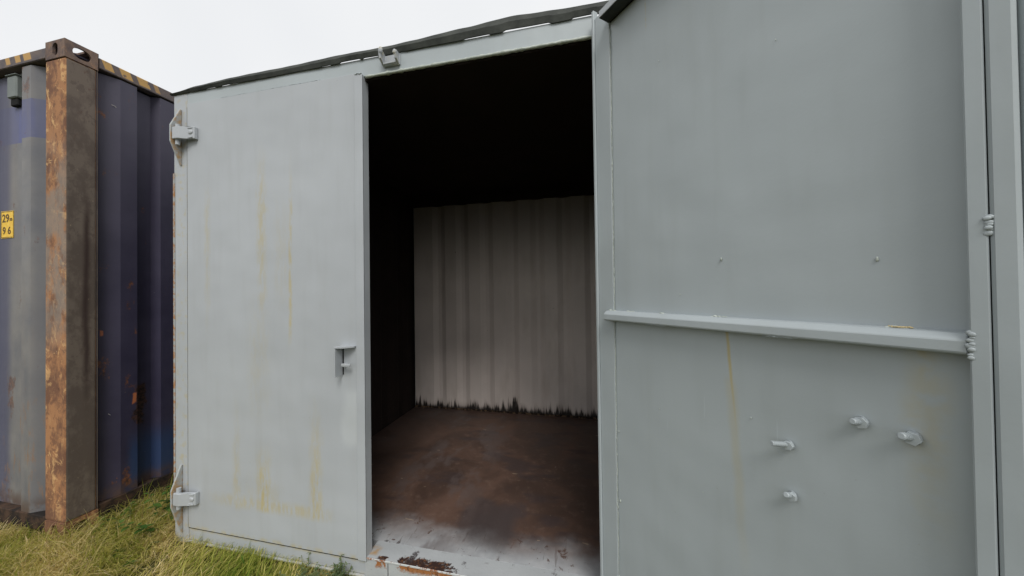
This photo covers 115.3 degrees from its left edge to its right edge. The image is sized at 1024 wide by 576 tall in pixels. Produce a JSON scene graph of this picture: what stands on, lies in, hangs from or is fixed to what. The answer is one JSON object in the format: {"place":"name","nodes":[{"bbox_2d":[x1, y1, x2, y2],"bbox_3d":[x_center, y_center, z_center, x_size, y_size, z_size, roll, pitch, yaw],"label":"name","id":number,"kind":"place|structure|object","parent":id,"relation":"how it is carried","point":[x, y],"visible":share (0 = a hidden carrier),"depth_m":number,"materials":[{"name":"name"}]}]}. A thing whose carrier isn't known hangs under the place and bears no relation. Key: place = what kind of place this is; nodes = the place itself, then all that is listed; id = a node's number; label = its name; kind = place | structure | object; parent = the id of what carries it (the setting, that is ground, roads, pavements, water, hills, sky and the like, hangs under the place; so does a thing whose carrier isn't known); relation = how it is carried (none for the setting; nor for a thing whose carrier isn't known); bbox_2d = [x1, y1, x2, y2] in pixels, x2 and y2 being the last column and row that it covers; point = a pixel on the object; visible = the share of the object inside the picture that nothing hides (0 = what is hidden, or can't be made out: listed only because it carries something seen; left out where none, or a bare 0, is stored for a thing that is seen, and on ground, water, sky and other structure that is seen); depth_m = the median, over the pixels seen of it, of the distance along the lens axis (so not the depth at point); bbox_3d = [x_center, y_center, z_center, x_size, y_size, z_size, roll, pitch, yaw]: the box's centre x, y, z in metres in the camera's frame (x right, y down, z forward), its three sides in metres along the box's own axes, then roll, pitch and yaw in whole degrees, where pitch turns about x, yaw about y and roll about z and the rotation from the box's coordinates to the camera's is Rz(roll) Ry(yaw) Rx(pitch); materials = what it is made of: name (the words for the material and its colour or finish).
{"place":"outdoors","nodes":[
{"label":"outdoors","id":0,"kind":"place"},
{"bbox_2d":[0,479,361,575],"bbox_3d":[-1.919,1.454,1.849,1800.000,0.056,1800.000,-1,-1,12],"label":"ground","id":1,"kind":"structure","parent":0,"point":[153,561],"depth_m":1.69,"materials":[{"name":"green plant"}]},
{"bbox_2d":[45,518,93,551],"bbox_3d":[-2.414,1.372,1.767,0.157,0.186,0.155,0,-1,-43],"label":"dry grass tuft","id":2,"kind":"object","parent":1,"relation":"on","point":[63,539],"visible":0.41,"depth_m":1.75,"materials":[{"name":"plant"}]},
{"bbox_2d":[0,38,173,540],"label":"shipping container","id":3,"kind":"object","parent":1,"relation":"on","point":[86,288],"visible":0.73,"depth_m":2.02,"materials":[{"name":"metal"}]},
{"bbox_2d":[92,501,153,533],"bbox_3d":[-2.379,1.393,1.953,0.249,0.172,0.242,-1,-1,12],"label":"weed","id":4,"kind":"object","parent":1,"relation":"on","point":[129,509],"visible":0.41,"depth_m":1.95,"materials":[{"name":"green plant"}]},
{"bbox_2d":[107,537,159,571],"bbox_3d":[-2.018,1.410,1.724,0.214,0.092,0.165,-1,-1,12],"label":"weed","id":5,"kind":"object","parent":1,"relation":"on","point":[132,561],"visible":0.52,"depth_m":1.72,"materials":[{"name":"green plant"}]},
{"bbox_2d":[116,485,174,541],"bbox_3d":[-2.066,1.326,1.942,0.209,0.259,0.370,-1,-1,8],"label":"weed","id":6,"kind":"object","parent":1,"relation":"on","point":[142,527],"visible":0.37,"depth_m":1.91,"materials":[{"name":"green plant"}]},
{"bbox_2d":[126,494,168,521],"bbox_3d":[-2.226,1.359,1.978,0.186,0.215,0.204,-1,-1,22],"label":"dry grass tuft","id":7,"kind":"object","parent":1,"relation":"on","point":[144,506],"visible":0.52,"depth_m":1.99,"materials":[{"name":"plant"}]},
{"bbox_2d":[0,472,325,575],"bbox_3d":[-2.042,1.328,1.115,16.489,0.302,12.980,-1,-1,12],"label":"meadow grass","id":8,"kind":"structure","parent":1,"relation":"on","point":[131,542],"depth_m":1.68,"materials":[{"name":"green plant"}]},
{"bbox_2d":[279,552,320,575],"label":"weed","id":9,"kind":"object","parent":1,"relation":"on","point":[303,573],"visible":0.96,"depth_m":1.58,"materials":[{"name":"green plant"}]},
{"bbox_2d":[298,554,353,575],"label":"weed","id":10,"kind":"object","parent":1,"relation":"on","point":[337,571],"visible":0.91,"depth_m":1.56,"materials":[{"name":"green plant"}]},
{"bbox_2d":[169,0,1023,575],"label":"storage container","id":11,"kind":"object","parent":1,"relation":"on","point":[675,288],"visible":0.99,"depth_m":1.23,"materials":[{"name":"grey metal"}]},
{"bbox_2d":[169,73,371,560],"bbox_3d":[-1.304,0.154,1.711,1.196,2.430,0.094,-1,-1,12],"label":"door","id":12,"kind":"structure","parent":11,"relation":"in","point":[278,249],"depth_m":1.70,"materials":[{"name":"paint"}]},
{"bbox_2d":[591,0,1023,575],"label":"door","id":13,"kind":"structure","parent":11,"relation":"in","point":[809,214],"depth_m":0.74,"materials":[{"name":"paint"}]},
{"bbox_2d":[0,0,606,92],"label":"sky","id":14,"kind":"structure","parent":0,"point":[174,46],"materials":[{"name":"white"}]}
]}

